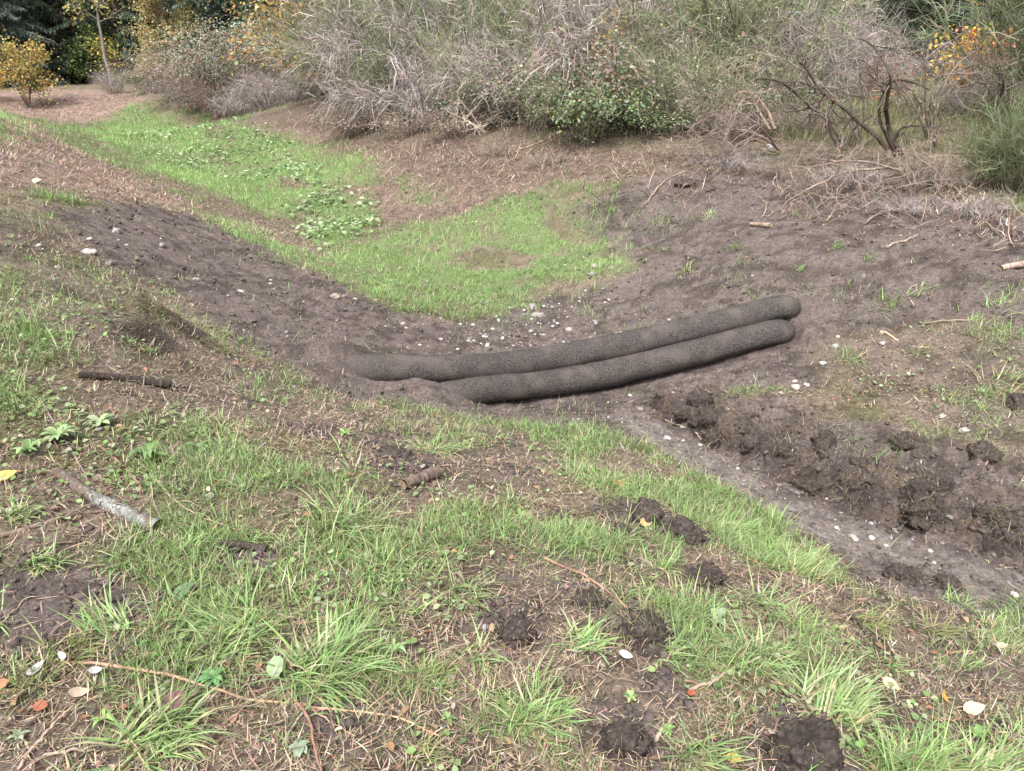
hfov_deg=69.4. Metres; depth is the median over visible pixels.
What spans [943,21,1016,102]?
maple tree
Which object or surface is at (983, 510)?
soil lump
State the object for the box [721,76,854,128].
bramble bush
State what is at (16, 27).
fir tree
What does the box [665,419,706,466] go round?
stick
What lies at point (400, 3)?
broom bush
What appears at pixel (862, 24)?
broom bush
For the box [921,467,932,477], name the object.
soil lump
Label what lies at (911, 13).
fir tree
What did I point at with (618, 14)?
dead broom
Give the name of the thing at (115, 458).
stick
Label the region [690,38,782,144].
bare shrub
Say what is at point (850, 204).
stalk litter
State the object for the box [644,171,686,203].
stick
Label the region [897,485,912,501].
soil lump
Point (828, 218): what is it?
stick
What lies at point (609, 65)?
bramble bush
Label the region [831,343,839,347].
stone
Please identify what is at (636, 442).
grass tuft
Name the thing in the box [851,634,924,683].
grass tuft
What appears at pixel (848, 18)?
broom bush
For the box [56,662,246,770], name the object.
grass tuft
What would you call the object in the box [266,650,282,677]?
fallen leaf
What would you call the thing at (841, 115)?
broom bush
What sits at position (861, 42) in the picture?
dead broom
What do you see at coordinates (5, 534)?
stick
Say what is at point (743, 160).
dead broom
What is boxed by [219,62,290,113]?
dead broom
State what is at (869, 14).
fir tree
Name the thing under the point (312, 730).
stick
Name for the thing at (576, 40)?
dead broom
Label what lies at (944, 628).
grass tuft
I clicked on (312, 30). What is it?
broom bush
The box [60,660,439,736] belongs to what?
stick
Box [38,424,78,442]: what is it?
weed plant
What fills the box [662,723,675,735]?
weed plant
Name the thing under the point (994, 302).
grass tuft
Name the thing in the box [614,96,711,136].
bramble bush
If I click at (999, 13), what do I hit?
cedar tree
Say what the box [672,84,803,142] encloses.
dead broom
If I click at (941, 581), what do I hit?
soil clod
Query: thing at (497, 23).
broom bush
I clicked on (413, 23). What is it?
dead broom
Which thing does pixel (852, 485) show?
spoil ridge
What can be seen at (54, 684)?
stick
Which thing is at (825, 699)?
grass tuft
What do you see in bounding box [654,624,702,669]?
grass tuft
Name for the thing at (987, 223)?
stick
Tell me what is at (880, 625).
grass tuft
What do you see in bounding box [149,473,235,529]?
stick
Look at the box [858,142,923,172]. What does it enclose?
dead broom
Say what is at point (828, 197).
stick
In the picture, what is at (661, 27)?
broom bush
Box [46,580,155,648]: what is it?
grass tuft
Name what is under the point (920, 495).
soil lump
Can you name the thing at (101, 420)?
weed plant
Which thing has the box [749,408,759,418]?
soil lump
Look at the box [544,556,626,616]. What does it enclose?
stick
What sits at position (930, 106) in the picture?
bare shrub
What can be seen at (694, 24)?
bramble bush
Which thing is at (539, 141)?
stick
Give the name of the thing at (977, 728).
weed plant
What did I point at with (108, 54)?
maple tree
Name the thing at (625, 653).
fallen leaf
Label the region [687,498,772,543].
grass tuft
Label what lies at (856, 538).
stone
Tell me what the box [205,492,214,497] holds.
stone
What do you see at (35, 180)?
fallen leaf
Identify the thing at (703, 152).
dead broom
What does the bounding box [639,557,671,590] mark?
stick
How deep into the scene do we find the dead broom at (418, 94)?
15.39 m
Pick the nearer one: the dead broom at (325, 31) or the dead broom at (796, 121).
the dead broom at (796, 121)
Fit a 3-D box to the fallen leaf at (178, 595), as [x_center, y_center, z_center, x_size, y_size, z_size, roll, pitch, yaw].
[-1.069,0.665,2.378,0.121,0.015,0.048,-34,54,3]
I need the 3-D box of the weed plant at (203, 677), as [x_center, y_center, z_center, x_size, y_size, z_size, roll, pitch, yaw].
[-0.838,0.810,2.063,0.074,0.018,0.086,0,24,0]
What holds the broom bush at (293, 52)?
on the ground at (814, 322)
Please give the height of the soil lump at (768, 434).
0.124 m
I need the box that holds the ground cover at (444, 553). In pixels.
[0,89,1023,770]
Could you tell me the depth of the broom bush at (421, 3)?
20.31 m
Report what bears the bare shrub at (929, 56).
on the ground at (814, 322)
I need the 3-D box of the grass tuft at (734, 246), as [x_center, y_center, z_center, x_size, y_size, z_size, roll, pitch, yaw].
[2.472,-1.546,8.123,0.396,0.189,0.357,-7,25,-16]
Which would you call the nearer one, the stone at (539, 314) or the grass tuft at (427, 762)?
the grass tuft at (427, 762)
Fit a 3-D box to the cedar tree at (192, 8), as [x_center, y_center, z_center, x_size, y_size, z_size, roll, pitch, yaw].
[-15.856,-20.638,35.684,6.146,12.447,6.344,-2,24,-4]
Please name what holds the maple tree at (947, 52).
on the ground at (814, 322)
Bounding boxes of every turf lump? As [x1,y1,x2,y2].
[700,426,721,449]
[788,465,823,497]
[885,426,925,450]
[898,496,939,530]
[965,437,1007,463]
[983,504,1021,529]
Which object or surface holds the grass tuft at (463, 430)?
on the ground at (814, 322)
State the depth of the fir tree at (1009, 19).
24.91 m
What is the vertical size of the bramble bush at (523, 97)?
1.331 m
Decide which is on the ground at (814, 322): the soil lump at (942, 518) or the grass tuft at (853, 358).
the grass tuft at (853, 358)
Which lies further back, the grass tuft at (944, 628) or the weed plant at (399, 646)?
the grass tuft at (944, 628)
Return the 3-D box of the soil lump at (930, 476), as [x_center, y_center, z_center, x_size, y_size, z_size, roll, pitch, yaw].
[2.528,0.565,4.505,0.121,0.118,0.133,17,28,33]
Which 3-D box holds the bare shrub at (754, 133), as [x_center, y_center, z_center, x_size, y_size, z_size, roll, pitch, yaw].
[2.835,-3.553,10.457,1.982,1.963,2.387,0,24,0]
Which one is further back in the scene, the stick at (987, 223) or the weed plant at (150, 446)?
the stick at (987, 223)
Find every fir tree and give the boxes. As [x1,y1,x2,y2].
[0,0,70,87]
[0,0,103,84]
[19,0,94,67]
[35,0,168,81]
[74,0,175,81]
[102,0,176,24]
[162,0,268,89]
[410,0,521,33]
[788,0,952,39]
[845,0,1022,79]
[993,0,1023,48]
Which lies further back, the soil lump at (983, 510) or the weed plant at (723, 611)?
the soil lump at (983, 510)
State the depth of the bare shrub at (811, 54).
11.38 m
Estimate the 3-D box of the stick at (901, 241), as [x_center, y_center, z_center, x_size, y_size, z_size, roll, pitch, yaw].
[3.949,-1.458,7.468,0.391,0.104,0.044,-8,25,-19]
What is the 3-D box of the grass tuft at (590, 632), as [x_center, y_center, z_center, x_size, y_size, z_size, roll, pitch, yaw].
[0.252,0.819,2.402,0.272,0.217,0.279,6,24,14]
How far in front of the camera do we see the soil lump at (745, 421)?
5.14 m
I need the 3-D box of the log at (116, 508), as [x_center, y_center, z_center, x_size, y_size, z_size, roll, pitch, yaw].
[-1.551,0.434,2.803,0.578,0.132,0.076,11,26,24]
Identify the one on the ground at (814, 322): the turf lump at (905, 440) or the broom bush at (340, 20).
the broom bush at (340, 20)
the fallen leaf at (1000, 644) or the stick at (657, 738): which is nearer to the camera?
the stick at (657, 738)
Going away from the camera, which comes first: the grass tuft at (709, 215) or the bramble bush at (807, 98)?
the grass tuft at (709, 215)
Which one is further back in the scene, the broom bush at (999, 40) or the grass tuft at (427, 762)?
the broom bush at (999, 40)
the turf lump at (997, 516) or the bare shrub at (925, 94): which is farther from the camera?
the bare shrub at (925, 94)
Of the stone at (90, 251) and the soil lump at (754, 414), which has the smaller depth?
the soil lump at (754, 414)
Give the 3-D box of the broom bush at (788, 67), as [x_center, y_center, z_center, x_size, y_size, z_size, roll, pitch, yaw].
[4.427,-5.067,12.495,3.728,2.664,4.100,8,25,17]
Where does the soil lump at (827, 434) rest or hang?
on the spoil ridge
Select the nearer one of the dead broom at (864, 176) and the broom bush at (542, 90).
the dead broom at (864, 176)
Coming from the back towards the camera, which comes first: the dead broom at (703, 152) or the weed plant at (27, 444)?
the dead broom at (703, 152)
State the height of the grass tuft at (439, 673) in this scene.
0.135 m
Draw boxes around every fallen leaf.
[0,470,16,480]
[0,678,9,688]
[22,659,43,679]
[31,178,41,183]
[33,700,47,710]
[57,650,65,659]
[65,687,90,696]
[88,666,102,672]
[162,691,186,708]
[171,582,193,599]
[189,581,209,595]
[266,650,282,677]
[616,650,632,657]
[637,518,649,525]
[685,689,696,694]
[726,753,740,760]
[883,676,899,689]
[942,690,949,702]
[960,701,985,714]
[994,642,1007,647]
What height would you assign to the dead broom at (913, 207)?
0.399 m
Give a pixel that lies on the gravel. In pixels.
(483, 626)
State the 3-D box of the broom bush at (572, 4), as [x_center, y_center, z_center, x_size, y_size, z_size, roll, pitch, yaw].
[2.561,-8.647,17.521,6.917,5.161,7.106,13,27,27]
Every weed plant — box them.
[5,728,29,739]
[10,439,45,453]
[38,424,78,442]
[85,413,113,427]
[90,708,114,726]
[127,442,166,459]
[185,440,211,450]
[196,666,223,688]
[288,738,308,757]
[335,428,351,436]
[380,638,408,653]
[441,711,457,725]
[511,507,528,519]
[624,690,637,702]
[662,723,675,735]
[708,607,727,625]
[967,724,984,739]
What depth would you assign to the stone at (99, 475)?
2.96 m
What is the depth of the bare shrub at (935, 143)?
9.34 m
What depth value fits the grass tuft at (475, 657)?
2.26 m
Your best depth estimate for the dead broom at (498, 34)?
15.12 m
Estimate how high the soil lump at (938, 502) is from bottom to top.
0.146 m
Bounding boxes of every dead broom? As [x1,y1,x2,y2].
[87,69,132,95]
[139,61,207,103]
[203,79,275,118]
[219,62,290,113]
[227,47,324,107]
[255,0,487,126]
[290,5,471,135]
[300,13,506,140]
[314,69,403,129]
[328,0,586,111]
[420,15,588,127]
[425,2,617,109]
[473,136,528,160]
[477,0,726,95]
[499,0,739,118]
[516,0,743,49]
[517,147,573,166]
[523,0,803,106]
[642,132,751,169]
[643,0,902,93]
[644,0,924,91]
[661,61,768,142]
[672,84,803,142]
[677,142,782,172]
[728,150,810,180]
[738,0,924,101]
[757,90,847,136]
[776,166,855,203]
[794,154,938,194]
[795,144,872,173]
[812,47,908,98]
[825,2,965,94]
[846,188,951,217]
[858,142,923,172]
[868,148,986,197]
[879,132,1019,192]
[900,14,1023,113]
[923,78,1011,118]
[928,185,1023,226]
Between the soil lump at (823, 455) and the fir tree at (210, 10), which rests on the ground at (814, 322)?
the fir tree at (210, 10)
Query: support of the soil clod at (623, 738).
on the ground at (814, 322)
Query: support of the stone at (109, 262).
on the ground at (814, 322)
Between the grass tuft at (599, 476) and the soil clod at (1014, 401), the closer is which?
the grass tuft at (599, 476)
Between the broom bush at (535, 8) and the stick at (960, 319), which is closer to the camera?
the stick at (960, 319)
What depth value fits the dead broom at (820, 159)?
9.81 m
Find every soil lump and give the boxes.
[672,404,694,422]
[686,385,713,408]
[686,408,699,428]
[697,404,718,428]
[733,413,752,434]
[740,433,759,453]
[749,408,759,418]
[762,431,774,438]
[774,432,783,437]
[774,443,791,457]
[778,435,793,448]
[810,426,837,445]
[814,438,833,452]
[819,449,830,459]
[849,454,869,468]
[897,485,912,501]
[897,497,904,509]
[902,472,934,494]
[905,459,924,476]
[911,491,933,503]
[920,473,934,479]
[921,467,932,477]
[930,492,945,512]
[931,472,954,492]
[934,479,950,492]
[937,511,953,523]
[972,501,995,517]
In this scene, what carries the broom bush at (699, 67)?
on the ground at (814, 322)
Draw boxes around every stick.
[0,503,102,538]
[0,598,26,624]
[1,675,74,694]
[16,705,73,769]
[39,397,110,518]
[41,747,98,756]
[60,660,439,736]
[98,446,143,492]
[147,589,221,641]
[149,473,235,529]
[288,688,322,770]
[299,608,418,624]
[320,595,398,612]
[506,705,554,761]
[519,127,561,148]
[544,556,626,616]
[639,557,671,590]
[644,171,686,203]
[654,713,677,740]
[655,130,782,143]
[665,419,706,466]
[685,679,735,699]
[687,656,760,689]
[730,127,788,148]
[785,181,877,186]
[809,192,865,198]
[826,197,854,220]
[847,610,865,631]
[865,207,933,223]
[880,330,928,347]
[887,234,917,246]
[922,312,1023,323]
[928,715,958,722]
[949,633,983,654]
[984,220,1008,236]
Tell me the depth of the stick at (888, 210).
8.09 m
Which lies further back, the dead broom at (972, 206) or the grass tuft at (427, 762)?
the dead broom at (972, 206)
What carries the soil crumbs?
on the ground at (814, 322)
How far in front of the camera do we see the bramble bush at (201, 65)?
26.56 m
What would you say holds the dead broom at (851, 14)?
on the ground at (814, 322)
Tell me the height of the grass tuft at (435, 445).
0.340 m
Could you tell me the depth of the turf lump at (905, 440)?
4.94 m
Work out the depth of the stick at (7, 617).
2.23 m
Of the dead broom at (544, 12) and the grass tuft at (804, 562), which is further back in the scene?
the dead broom at (544, 12)
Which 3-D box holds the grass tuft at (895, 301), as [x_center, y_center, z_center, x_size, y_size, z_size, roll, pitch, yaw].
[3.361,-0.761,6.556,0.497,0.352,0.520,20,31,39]
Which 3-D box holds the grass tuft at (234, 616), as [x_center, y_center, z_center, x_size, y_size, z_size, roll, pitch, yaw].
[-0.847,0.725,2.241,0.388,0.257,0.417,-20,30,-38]
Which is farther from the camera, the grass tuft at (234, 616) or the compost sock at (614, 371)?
the compost sock at (614, 371)
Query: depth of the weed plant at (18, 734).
1.84 m
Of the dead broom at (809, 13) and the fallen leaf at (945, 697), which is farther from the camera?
the dead broom at (809, 13)
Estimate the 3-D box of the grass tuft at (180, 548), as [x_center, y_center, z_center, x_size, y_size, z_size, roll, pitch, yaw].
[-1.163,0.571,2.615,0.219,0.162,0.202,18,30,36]
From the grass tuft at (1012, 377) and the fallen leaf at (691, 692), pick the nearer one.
the fallen leaf at (691, 692)
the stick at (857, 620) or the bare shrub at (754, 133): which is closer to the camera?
the stick at (857, 620)
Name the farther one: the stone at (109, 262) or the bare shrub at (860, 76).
the bare shrub at (860, 76)
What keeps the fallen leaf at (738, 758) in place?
on the ground at (814, 322)
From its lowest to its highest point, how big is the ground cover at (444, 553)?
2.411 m
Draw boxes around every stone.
[80,248,98,254]
[93,474,102,480]
[105,260,114,265]
[112,227,120,233]
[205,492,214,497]
[329,293,341,298]
[529,303,536,308]
[531,312,543,317]
[791,384,799,389]
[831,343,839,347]
[847,534,859,541]
[959,427,968,432]
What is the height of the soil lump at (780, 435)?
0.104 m
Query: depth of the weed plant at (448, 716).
2.00 m
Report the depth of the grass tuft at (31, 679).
2.00 m
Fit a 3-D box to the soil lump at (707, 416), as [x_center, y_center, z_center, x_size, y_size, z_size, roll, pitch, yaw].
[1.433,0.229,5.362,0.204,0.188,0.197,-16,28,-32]
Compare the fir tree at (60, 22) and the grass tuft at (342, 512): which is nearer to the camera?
the grass tuft at (342, 512)
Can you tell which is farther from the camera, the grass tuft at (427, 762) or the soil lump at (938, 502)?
the soil lump at (938, 502)
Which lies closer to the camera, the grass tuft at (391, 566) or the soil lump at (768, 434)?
the grass tuft at (391, 566)
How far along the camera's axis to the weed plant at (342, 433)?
4.17 m
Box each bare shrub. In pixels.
[436,38,522,135]
[643,62,801,173]
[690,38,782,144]
[715,0,920,140]
[720,21,919,163]
[735,0,877,106]
[742,77,962,228]
[814,2,992,164]
[815,0,1016,139]
[855,0,997,117]
[867,99,1013,205]
[877,33,1021,133]
[923,84,964,146]
[947,4,1023,162]
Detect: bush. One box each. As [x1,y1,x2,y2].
[87,39,274,114]
[91,46,180,94]
[113,7,296,112]
[160,0,313,106]
[163,76,257,119]
[237,0,479,120]
[242,28,335,88]
[265,0,402,108]
[265,0,519,100]
[270,43,341,99]
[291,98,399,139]
[302,0,438,31]
[305,3,475,132]
[332,0,535,115]
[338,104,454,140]
[357,0,484,22]
[373,0,589,112]
[399,11,558,125]
[405,0,673,131]
[407,106,512,140]
[427,72,558,125]
[453,58,597,130]
[473,0,648,34]
[475,0,553,37]
[482,0,653,49]
[482,36,639,142]
[485,30,724,130]
[512,0,795,95]
[519,72,671,145]
[547,60,687,135]
[561,16,731,135]
[573,6,632,103]
[613,0,767,47]
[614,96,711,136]
[620,0,887,97]
[622,27,780,135]
[633,0,820,83]
[647,0,887,67]
[651,0,893,134]
[651,71,833,127]
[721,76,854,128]
[760,0,883,65]
[779,0,907,54]
[812,99,872,125]
[859,0,1023,126]
[930,107,1020,185]
[938,56,1023,194]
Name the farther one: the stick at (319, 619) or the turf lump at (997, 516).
the turf lump at (997, 516)
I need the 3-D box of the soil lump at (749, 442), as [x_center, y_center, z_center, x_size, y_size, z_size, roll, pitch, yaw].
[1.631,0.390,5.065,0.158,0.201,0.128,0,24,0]
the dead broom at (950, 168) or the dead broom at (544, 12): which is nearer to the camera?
the dead broom at (950, 168)
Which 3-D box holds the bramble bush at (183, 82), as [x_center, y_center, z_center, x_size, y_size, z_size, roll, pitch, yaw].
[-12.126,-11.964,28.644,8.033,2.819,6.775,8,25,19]
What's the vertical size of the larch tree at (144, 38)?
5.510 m
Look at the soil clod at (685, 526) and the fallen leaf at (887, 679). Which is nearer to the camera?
the fallen leaf at (887, 679)
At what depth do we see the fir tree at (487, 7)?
20.16 m
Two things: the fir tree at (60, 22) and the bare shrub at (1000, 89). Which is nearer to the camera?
the bare shrub at (1000, 89)
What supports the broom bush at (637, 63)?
on the ground at (814, 322)
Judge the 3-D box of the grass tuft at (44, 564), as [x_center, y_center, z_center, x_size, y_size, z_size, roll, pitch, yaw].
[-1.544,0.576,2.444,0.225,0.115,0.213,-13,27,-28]
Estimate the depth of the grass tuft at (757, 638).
2.45 m
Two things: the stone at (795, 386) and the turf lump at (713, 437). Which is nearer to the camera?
the turf lump at (713, 437)
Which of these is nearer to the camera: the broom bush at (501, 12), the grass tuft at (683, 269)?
the grass tuft at (683, 269)
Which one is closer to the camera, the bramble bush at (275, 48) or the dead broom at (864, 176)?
the dead broom at (864, 176)
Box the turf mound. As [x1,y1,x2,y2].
[87,290,236,353]
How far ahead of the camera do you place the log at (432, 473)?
3.53 m
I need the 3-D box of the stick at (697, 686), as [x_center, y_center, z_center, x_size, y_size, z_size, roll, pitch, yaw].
[0.680,0.911,2.346,0.335,0.049,0.024,-15,28,-31]
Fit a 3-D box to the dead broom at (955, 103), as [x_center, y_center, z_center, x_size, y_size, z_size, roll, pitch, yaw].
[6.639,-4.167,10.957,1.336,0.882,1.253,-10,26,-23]
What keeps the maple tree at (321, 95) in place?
on the ground at (814, 322)
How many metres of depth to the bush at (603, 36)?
13.46 m
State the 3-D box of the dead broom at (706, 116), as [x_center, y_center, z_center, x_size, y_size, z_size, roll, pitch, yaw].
[3.312,-4.407,11.939,1.819,1.586,2.189,10,25,22]
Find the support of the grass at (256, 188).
on the ground at (814, 322)
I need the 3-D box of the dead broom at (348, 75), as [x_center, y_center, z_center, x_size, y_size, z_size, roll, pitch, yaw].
[-2.624,-6.922,17.322,4.644,3.527,4.324,-2,24,-5]
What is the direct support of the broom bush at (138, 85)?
on the ground at (814, 322)
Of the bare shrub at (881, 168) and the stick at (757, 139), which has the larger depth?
the stick at (757, 139)
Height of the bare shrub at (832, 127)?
1.998 m
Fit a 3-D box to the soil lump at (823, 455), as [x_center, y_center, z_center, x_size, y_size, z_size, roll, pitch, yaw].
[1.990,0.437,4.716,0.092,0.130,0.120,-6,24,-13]
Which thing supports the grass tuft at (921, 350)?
on the ground at (814, 322)
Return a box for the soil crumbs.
[0,124,1023,770]
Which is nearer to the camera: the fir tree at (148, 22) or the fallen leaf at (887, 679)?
the fallen leaf at (887, 679)
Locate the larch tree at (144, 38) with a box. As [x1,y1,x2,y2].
[123,0,206,79]
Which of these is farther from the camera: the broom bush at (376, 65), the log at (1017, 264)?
the broom bush at (376, 65)
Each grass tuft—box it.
[0,493,45,527]
[0,648,73,708]
[4,527,79,583]
[4,611,115,687]
[44,749,114,770]
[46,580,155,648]
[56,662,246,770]
[83,525,161,587]
[148,522,208,566]
[166,566,296,662]
[182,604,275,671]
[237,599,409,744]
[275,462,422,556]
[337,454,379,479]
[341,525,440,612]
[372,390,420,409]
[392,643,469,707]
[393,716,458,770]
[397,420,482,463]
[427,551,504,616]
[435,407,493,444]
[437,612,518,675]
[487,480,553,518]
[494,666,594,742]
[545,606,628,664]
[564,455,639,495]
[624,421,670,452]
[644,706,760,770]
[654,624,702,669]
[665,452,735,496]
[673,257,699,277]
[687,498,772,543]
[702,602,812,687]
[703,206,715,218]
[721,554,816,629]
[723,239,744,249]
[754,533,855,586]
[766,637,915,735]
[827,241,848,250]
[828,337,873,369]
[834,582,910,644]
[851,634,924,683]
[861,253,875,260]
[863,280,908,322]
[866,706,981,770]
[888,588,987,651]
[889,282,943,297]
[910,341,940,357]
[929,716,1023,770]
[963,360,1023,395]
[977,287,1022,322]
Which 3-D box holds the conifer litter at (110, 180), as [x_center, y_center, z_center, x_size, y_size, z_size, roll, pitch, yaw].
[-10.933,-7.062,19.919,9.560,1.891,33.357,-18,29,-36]
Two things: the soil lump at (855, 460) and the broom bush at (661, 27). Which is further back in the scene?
the broom bush at (661, 27)
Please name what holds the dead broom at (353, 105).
on the ground at (814, 322)
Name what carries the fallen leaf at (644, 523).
on the ground at (814, 322)
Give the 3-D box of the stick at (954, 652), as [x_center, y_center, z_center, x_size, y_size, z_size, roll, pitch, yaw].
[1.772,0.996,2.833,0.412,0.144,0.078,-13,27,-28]
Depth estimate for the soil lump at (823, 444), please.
4.84 m
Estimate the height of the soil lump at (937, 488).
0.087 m
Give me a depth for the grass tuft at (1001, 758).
2.11 m
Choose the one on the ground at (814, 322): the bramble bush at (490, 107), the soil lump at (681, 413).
the bramble bush at (490, 107)
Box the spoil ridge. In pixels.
[647,384,1023,567]
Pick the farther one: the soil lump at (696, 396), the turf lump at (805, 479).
the soil lump at (696, 396)
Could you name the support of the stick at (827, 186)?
on the ground at (814, 322)
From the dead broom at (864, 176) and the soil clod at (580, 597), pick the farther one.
the dead broom at (864, 176)
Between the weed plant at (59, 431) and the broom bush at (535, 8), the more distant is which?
the broom bush at (535, 8)
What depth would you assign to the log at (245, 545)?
2.68 m
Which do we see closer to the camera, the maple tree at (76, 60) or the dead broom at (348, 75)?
the dead broom at (348, 75)
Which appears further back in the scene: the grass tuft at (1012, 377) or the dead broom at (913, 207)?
the dead broom at (913, 207)
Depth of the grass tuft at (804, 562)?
3.30 m
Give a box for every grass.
[0,42,1023,770]
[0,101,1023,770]
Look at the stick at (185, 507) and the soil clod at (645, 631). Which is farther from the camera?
the stick at (185, 507)
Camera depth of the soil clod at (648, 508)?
3.46 m
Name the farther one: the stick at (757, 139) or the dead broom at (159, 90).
the dead broom at (159, 90)
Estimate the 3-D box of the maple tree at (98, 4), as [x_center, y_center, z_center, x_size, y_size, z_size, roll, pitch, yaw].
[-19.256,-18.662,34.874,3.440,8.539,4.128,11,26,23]
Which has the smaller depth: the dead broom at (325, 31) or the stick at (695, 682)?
the stick at (695, 682)
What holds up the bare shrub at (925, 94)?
on the ground at (814, 322)
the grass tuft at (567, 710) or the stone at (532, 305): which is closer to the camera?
the grass tuft at (567, 710)
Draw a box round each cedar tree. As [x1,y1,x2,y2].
[133,0,227,81]
[214,0,322,94]
[911,0,1023,70]
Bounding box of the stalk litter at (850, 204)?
[276,113,1023,260]
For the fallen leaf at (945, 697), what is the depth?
2.38 m
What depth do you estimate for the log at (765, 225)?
8.58 m
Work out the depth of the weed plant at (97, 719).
1.91 m
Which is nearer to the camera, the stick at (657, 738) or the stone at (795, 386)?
the stick at (657, 738)
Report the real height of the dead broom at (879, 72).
2.446 m
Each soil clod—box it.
[378,440,411,458]
[493,611,539,649]
[562,576,613,613]
[587,715,665,769]
[606,519,637,534]
[612,604,676,660]
[625,497,666,526]
[655,515,708,545]
[673,175,696,187]
[678,561,728,591]
[753,708,848,770]
[881,563,929,586]
[927,570,974,593]
[1002,393,1023,410]
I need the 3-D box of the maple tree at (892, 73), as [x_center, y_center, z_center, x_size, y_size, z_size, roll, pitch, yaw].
[6.336,-5.035,12.374,1.004,0.911,0.970,0,24,0]
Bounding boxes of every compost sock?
[345,295,800,382]
[440,318,795,403]
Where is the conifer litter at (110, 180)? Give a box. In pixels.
[0,93,722,253]
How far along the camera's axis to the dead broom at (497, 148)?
12.98 m
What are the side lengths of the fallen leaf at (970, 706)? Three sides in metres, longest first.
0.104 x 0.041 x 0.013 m
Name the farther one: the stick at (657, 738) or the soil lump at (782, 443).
the soil lump at (782, 443)
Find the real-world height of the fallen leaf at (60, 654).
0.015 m
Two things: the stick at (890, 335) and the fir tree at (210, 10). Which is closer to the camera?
the stick at (890, 335)
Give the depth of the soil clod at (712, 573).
2.90 m
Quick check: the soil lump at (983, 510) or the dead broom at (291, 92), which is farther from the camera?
the dead broom at (291, 92)
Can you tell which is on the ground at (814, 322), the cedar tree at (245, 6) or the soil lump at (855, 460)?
the cedar tree at (245, 6)
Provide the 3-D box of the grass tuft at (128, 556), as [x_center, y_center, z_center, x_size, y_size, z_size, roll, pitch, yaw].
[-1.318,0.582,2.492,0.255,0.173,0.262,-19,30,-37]
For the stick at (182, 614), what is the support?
on the ground at (814, 322)
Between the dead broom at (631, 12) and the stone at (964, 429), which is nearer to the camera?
the stone at (964, 429)
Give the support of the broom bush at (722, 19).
on the ground at (814, 322)
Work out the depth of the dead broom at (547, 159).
12.10 m
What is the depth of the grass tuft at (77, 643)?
2.11 m
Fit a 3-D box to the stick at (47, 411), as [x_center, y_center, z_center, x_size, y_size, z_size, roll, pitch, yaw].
[-1.847,0.272,3.100,0.012,0.091,1.155,-19,30,-37]
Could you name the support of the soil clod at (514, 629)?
on the ground at (814, 322)
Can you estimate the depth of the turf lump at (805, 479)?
4.70 m
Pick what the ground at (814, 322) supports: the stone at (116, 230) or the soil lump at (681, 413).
the stone at (116, 230)
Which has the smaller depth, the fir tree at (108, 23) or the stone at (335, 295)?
the stone at (335, 295)
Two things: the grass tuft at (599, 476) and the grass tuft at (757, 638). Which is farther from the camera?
the grass tuft at (599, 476)
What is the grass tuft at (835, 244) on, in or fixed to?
on the ground at (814, 322)
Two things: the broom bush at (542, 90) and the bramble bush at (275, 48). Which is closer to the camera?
the broom bush at (542, 90)
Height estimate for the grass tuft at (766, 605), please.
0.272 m
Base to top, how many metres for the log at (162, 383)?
0.191 m
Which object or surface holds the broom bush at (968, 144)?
on the ground at (814, 322)
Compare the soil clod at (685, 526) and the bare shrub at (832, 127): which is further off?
the bare shrub at (832, 127)
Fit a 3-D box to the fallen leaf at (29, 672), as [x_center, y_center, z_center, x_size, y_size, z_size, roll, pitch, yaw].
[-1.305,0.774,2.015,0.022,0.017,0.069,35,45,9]
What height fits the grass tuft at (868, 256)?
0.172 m
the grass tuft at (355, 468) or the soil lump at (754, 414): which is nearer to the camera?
the grass tuft at (355, 468)
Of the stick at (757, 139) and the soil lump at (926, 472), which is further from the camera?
the stick at (757, 139)
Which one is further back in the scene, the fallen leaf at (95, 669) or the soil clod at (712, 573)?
the soil clod at (712, 573)
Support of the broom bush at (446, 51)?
on the ground at (814, 322)
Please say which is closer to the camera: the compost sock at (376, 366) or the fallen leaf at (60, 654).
the fallen leaf at (60, 654)
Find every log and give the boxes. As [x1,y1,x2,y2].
[51,466,163,531]
[77,371,171,388]
[220,539,268,552]
[398,466,442,489]
[749,222,773,227]
[998,261,1023,270]
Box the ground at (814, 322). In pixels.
[0,72,1023,770]
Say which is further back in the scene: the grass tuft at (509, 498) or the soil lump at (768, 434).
the soil lump at (768, 434)
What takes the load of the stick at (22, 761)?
on the ground at (814, 322)
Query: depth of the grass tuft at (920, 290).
6.67 m
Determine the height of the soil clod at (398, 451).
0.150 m
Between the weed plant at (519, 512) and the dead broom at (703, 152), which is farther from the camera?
the dead broom at (703, 152)
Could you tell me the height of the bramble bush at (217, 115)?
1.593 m
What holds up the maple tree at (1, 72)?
on the ground at (814, 322)
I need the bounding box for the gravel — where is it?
[37,178,1018,691]
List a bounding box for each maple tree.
[0,29,68,107]
[0,61,23,92]
[30,1,90,81]
[53,22,137,83]
[62,0,143,86]
[84,33,126,83]
[208,0,343,104]
[860,55,916,108]
[917,20,1012,95]
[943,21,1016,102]
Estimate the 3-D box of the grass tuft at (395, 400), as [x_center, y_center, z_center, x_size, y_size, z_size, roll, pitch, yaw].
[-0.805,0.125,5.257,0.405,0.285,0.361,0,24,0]
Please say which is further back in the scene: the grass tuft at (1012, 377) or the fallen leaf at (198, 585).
the grass tuft at (1012, 377)
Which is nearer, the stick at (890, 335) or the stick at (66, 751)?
the stick at (66, 751)
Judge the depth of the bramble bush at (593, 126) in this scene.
12.26 m
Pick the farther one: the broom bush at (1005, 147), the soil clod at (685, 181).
the soil clod at (685, 181)

